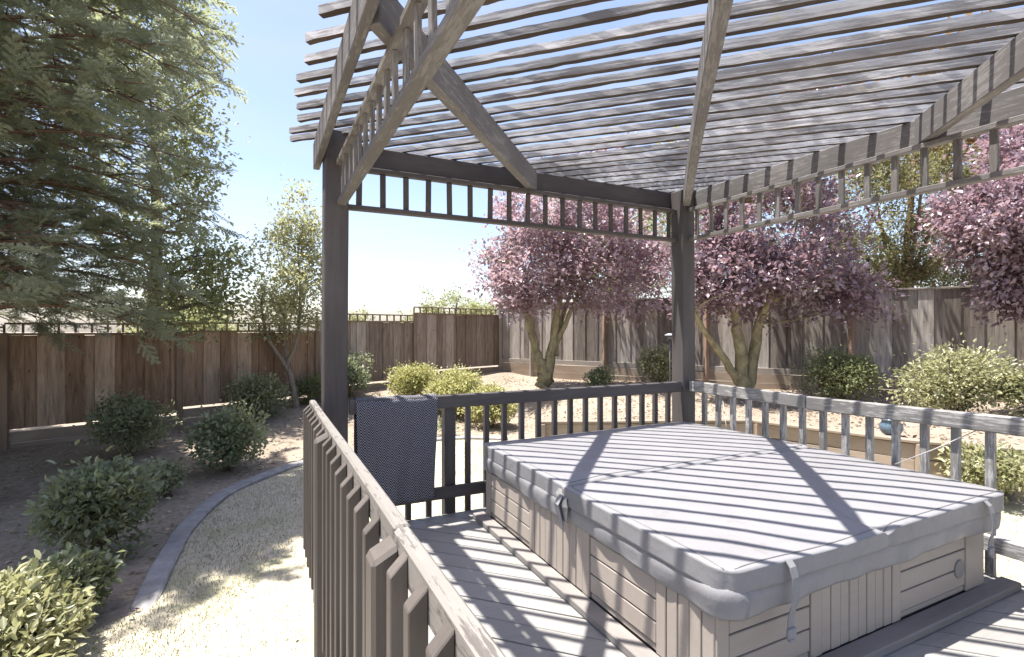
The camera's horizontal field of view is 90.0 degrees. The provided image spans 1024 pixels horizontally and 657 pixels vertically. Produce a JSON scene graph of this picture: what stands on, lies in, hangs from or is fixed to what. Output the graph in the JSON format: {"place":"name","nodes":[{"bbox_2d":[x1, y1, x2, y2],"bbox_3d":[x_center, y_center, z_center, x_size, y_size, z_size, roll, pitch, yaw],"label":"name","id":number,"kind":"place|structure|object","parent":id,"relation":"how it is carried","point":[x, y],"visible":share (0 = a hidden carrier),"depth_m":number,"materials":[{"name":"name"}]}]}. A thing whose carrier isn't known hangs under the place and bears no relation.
{"place":"outdoors","nodes":[
{"label":"outdoors","id":0,"kind":"place"},
{"bbox_2d":[0,332,1023,656],"bbox_3d":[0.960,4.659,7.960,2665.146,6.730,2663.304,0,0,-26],"label":"ground","id":1,"kind":"structure","parent":0,"point":[196,488],"depth_m":7.63,"materials":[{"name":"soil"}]},
{"bbox_2d":[0,549,99,656],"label":"shrub","id":2,"kind":"object","parent":1,"relation":"on","point":[34,607],"visible":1,"depth_m":2.96,"materials":[{"name":"green plant"}]},
{"bbox_2d":[0,1,131,354],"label":"redwood tree","id":3,"kind":"object","parent":1,"relation":"on","point":[3,173],"visible":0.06,"depth_m":8.11,"materials":[{"name":"green plant"}]},
{"bbox_2d":[16,538,126,618],"bbox_3d":[-3.062,1.787,3.519,0.697,0.604,0.703,0,0,36],"label":"shrub","id":4,"kind":"object","parent":1,"relation":"on","point":[97,569],"visible":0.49,"depth_m":3.55,"materials":[{"name":"green plant"}]},
{"bbox_2d":[11,439,170,560],"bbox_3d":[-3.608,1.504,4.484,1.069,1.162,1.219,0,0,-26],"label":"shrub","id":5,"kind":"object","parent":1,"relation":"on","point":[95,506],"visible":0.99,"depth_m":4.30,"materials":[{"name":"green plant"}]},
{"bbox_2d":[0,0,247,365],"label":"redwood tree","id":6,"kind":"object","parent":1,"relation":"on","point":[70,108],"visible":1,"depth_m":6.02,"materials":[{"name":"green plant"}]},
{"bbox_2d":[72,387,182,458],"bbox_3d":[-5.807,1.451,7.809,1.296,1.123,1.253,0,0,-26],"label":"shrub","id":7,"kind":"object","parent":1,"relation":"on","point":[135,423],"visible":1,"depth_m":7.64,"materials":[{"name":"green plant"}]},
{"bbox_2d":[20,0,272,346],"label":"broadleaf tree","id":8,"kind":"object","parent":1,"relation":"on","point":[212,264],"visible":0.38,"depth_m":9.96,"materials":[{"name":"green plant"}]},
{"bbox_2d":[136,456,192,499],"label":"shrub","id":9,"kind":"object","parent":1,"relation":"on","point":[169,478],"visible":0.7,"depth_m":6.05,"materials":[{"name":"green plant"}]},
{"bbox_2d":[120,286,233,332],"bbox_3d":[-11.262,0.260,17.049,3.897,4.340,3.199,0,0,12],"label":"tree","id":10,"kind":"object","parent":1,"relation":"on","point":[134,328],"visible":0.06,"depth_m":16.85,"materials":[{"name":"green plant"}]},
{"bbox_2d":[128,291,252,332],"bbox_3d":[-13.562,0.310,21.734,5.246,4.290,3.973,0,0,2],"label":"tree","id":11,"kind":"object","parent":1,"relation":"on","point":[231,327],"visible":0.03,"depth_m":21.78,"materials":[{"name":"green plant"}]},
{"bbox_2d":[175,397,275,471],"bbox_3d":[-4.055,1.538,7.302,1.243,1.132,1.378,0,0,-26],"label":"shrub","id":12,"kind":"object","parent":1,"relation":"on","point":[228,436],"visible":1,"depth_m":7.10,"materials":[{"name":"green plant"}]},
{"bbox_2d":[0,306,502,449],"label":"fence","id":13,"kind":"object","parent":1,"relation":"on","point":[44,381],"visible":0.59,"depth_m":9.89,"materials":[{"name":"brown wood"}]},
{"bbox_2d":[220,367,298,421],"bbox_3d":[-4.973,1.308,10.111,1.391,1.108,1.272,0,0,-26],"label":"shrub","id":14,"kind":"object","parent":1,"relation":"on","point":[249,390],"visible":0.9,"depth_m":9.93,"materials":[{"name":"green plant"}]},
{"bbox_2d":[224,164,321,407],"bbox_3d":[-4.827,-0.759,10.876,2.331,5.305,2.588,0,0,-26],"label":"young tree","id":15,"kind":"object","parent":1,"relation":"on","point":[283,308],"visible":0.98,"depth_m":10.88,"materials":[{"name":"green plant"}]},
{"bbox_2d":[294,372,320,404],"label":"shrub","id":16,"kind":"object","parent":1,"relation":"on","point":[311,384],"visible":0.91,"depth_m":11.25,"materials":[{"name":"green plant"}]},
{"bbox_2d":[130,436,500,609],"bbox_3d":[-2.333,2.072,6.947,2.178,0.195,6.325,0,0,24],"label":"kerb strip","id":17,"kind":"object","parent":1,"relation":"on","point":[155,582],"visible":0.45,"depth_m":4.82,"materials":[{"name":"concrete"}]},
{"bbox_2d":[348,305,375,320],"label":"tree","id":18,"kind":"object","parent":1,"relation":"on","point":[360,318],"visible":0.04,"depth_m":33.74,"materials":[{"name":"green plant"}]},
{"bbox_2d":[348,349,376,397],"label":"shrub","id":19,"kind":"object","parent":1,"relation":"on","point":[356,375],"visible":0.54,"depth_m":11.81,"materials":[{"name":"green plant"}]},
{"bbox_2d":[389,310,412,322],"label":"tree","id":20,"kind":"object","parent":1,"relation":"on","point":[410,317],"visible":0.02,"depth_m":31.00,"materials":[{"name":"green plant"}]},
{"bbox_2d":[383,360,440,395],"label":"shrub","id":21,"kind":"object","parent":1,"relation":"on","point":[407,380],"visible":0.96,"depth_m":11.54,"materials":[{"name":"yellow plant"}]},
{"bbox_2d":[437,417,458,431],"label":"shrub","id":22,"kind":"object","parent":1,"relation":"on","point":[440,424],"visible":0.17,"depth_m":9.66,"materials":[{"name":"green plant"}]},
{"bbox_2d":[408,282,497,320],"bbox_3d":[-3.093,-0.195,30.454,6.518,5.204,4.318,0,0,-3],"label":"tree","id":23,"kind":"object","parent":1,"relation":"on","point":[473,305],"visible":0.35,"depth_m":30.09,"materials":[{"name":"green plant"}]},
{"bbox_2d":[420,359,487,416],"bbox_3d":[-1.350,1.339,11.380,1.449,1.353,1.638,0,0,-26],"label":"shrub","id":24,"kind":"object","parent":1,"relation":"on","point":[461,381],"visible":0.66,"depth_m":11.18,"materials":[{"name":"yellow plant"}]},
{"bbox_2d":[457,380,517,427],"bbox_3d":[-0.443,1.585,10.482,1.359,1.037,1.292,0,0,28],"label":"shrub","id":25,"kind":"object","parent":1,"relation":"on","point":[494,413],"visible":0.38,"depth_m":10.31,"materials":[{"name":"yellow plant"}]},
{"bbox_2d":[458,131,671,388],"bbox_3d":[1.566,-1.612,12.494,5.524,6.380,3.714,0,0,7],"label":"plum tree","id":26,"kind":"object","parent":1,"relation":"on","point":[509,274],"visible":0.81,"depth_m":12.07,"materials":[{"name":"purple plant"}]},
{"bbox_2d":[582,364,617,385],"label":"shrub","id":27,"kind":"object","parent":1,"relation":"on","point":[598,376],"visible":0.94,"depth_m":11.49,"materials":[{"name":"green plant"}]},
{"bbox_2d":[471,100,756,300],"bbox_3d":[3.650,-2.923,18.265,10.940,9.070,4.766,0,0,15],"label":"garden tree","id":28,"kind":"object","parent":1,"relation":"on","point":[650,225],"visible":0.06,"depth_m":17.97,"materials":[{"name":"purple plant"}]},
{"bbox_2d":[631,340,671,381],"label":"shrub","id":29,"kind":"object","parent":1,"relation":"on","point":[657,366],"visible":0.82,"depth_m":11.73,"materials":[{"name":"green plant"}]},
{"bbox_2d":[665,333,671,381],"bbox_3d":[2.960,0.755,9.600,0.200,1.330,0.200,0,0,-26],"label":"garden lamp","id":30,"kind":"object","parent":1,"relation":"on","point":[669,336],"visible":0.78,"depth_m":9.59,"materials":[{"name":"metal"}]},
{"bbox_2d":[498,285,1023,402],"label":"fence","id":31,"kind":"object","parent":1,"relation":"on","point":[941,315],"visible":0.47,"depth_m":11.79,"materials":[{"name":"brown wood"}]},
{"bbox_2d":[642,51,909,399],"bbox_3d":[5.194,-1.938,10.525,5.036,7.008,4.140,0,0,-26],"label":"plum tree","id":32,"kind":"object","parent":1,"relation":"on","point":[744,255],"visible":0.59,"depth_m":9.80,"materials":[{"name":"purple plant"}]},
{"bbox_2d":[541,419,1023,501],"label":"retaining wall","id":33,"kind":"structure","parent":1,"relation":"on","point":[910,447],"depth_m":7.02,"materials":[{"name":"wood"}]},
{"bbox_2d":[782,336,898,401],"bbox_3d":[5.979,0.776,9.399,1.562,1.313,1.624,0,0,-26],"label":"shrub","id":34,"kind":"object","parent":1,"relation":"on","point":[838,370],"visible":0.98,"depth_m":9.19,"materials":[{"name":"green plant"}]},
{"bbox_2d":[735,138,1003,291],"bbox_3d":[9.895,-2.228,13.688,7.914,7.752,4.108,0,0,-2],"label":"olive green tree","id":35,"kind":"object","parent":1,"relation":"on","point":[905,266],"visible":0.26,"depth_m":13.27,"materials":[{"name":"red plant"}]},
{"bbox_2d":[879,419,903,435],"bbox_3d":[5.020,1.307,6.780,0.270,0.226,0.270,0,0,-26],"label":"garden pot","id":36,"kind":"object","parent":1,"relation":"on","point":[885,426],"visible":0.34,"depth_m":6.72,"materials":[{"name":"blue ceramic"}]},
{"bbox_2d":[858,9,1023,259],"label":"garden tree","id":37,"kind":"object","parent":1,"relation":"on","point":[969,141],"visible":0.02,"depth_m":15.33,"materials":[{"name":"green plant"}]},
{"bbox_2d":[875,332,1023,412],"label":"shrub","id":38,"kind":"object","parent":1,"relation":"on","point":[954,378],"visible":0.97,"depth_m":7.75,"materials":[{"name":"green plant"}]},
{"bbox_2d":[912,123,1023,329],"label":"plum tree","id":39,"kind":"object","parent":1,"relation":"on","point":[991,217],"visible":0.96,"depth_m":8.41,"materials":[{"name":"purple plant"}]},
{"bbox_2d":[934,435,1023,503],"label":"shrub","id":40,"kind":"object","parent":1,"relation":"on","point":[970,463],"visible":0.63,"depth_m":5.80,"materials":[{"name":"green plant"}]},
{"bbox_2d":[991,366,1023,417],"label":"shrub","id":41,"kind":"object","parent":1,"relation":"on","point":[1012,399],"visible":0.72,"depth_m":7.51,"materials":[{"name":"green plant"}]},
{"bbox_2d":[0,0,1023,331],"label":"sky","id":42,"kind":"structure","parent":0,"point":[389,256],"materials":[{"name":"blue"}]},
{"bbox_2d":[59,439,1023,656],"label":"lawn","id":43,"kind":"structure","parent":0,"point":[305,647],"depth_m":4.03,"materials":[{"name":"beige gravel"}]},
{"bbox_2d":[380,507,1023,656],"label":"deck","id":44,"kind":"structure","parent":0,"point":[518,607],"depth_m":2.56,"materials":[{"name":"paint"}]},
{"bbox_2d":[303,400,505,656],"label":"railing","id":45,"kind":"object","parent":44,"relation":"attached to","point":[364,579],"visible":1,"depth_m":1.58,"materials":[{"name":"grey wood"}]},
{"bbox_2d":[349,381,681,520],"bbox_3d":[0.223,1.262,4.299,3.080,1.516,0.135,0,0,-26],"label":"railing","id":46,"kind":"object","parent":44,"relation":"attached to","point":[448,491],"visible":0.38,"depth_m":4.13,"materials":[{"name":"grey wood"}]},
{"bbox_2d":[354,393,437,504],"bbox_3d":[-0.839,0.883,3.735,0.604,0.783,0.156,0,0,-26],"label":"throw blanket","id":47,"kind":"object","parent":46,"relation":"hanging from","point":[395,440],"visible":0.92,"depth_m":3.69,"materials":[{"name":"grey fabric"}]},
{"bbox_2d":[289,0,1023,442],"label":"pergola","id":48,"kind":"object","parent":44,"relation":"on","point":[751,140],"visible":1,"depth_m":3.04,"materials":[{"name":"grey wood"}]},
{"bbox_2d":[473,471,1021,656],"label":"hot tub","id":49,"kind":"object","parent":44,"relation":"on","point":[623,605],"visible":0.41,"depth_m":2.38,"materials":[{"name":"beige wood"}]},
{"bbox_2d":[484,422,1003,642],"bbox_3d":[1.188,1.011,3.277,2.162,0.336,2.351,0,0,-26],"label":"tub cover","id":50,"kind":"object","parent":49,"relation":"on","point":[724,524],"visible":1,"depth_m":2.55,"materials":[{"name":"plastic"}]},
{"bbox_2d":[689,381,1023,577],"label":"railing","id":51,"kind":"object","parent":44,"relation":"attached to","point":[989,425],"visible":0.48,"depth_m":3.39,"materials":[{"name":"grey wood"}]},
{"bbox_2d":[895,431,974,464],"bbox_3d":[2.554,0.720,3.092,0.389,0.265,0.006,0,0,36],"label":"rod","id":52,"kind":"object","parent":51,"relation":"attached to","point":[935,448],"visible":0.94,"depth_m":3.09,"materials":[{"name":"grey metal"}]}
]}

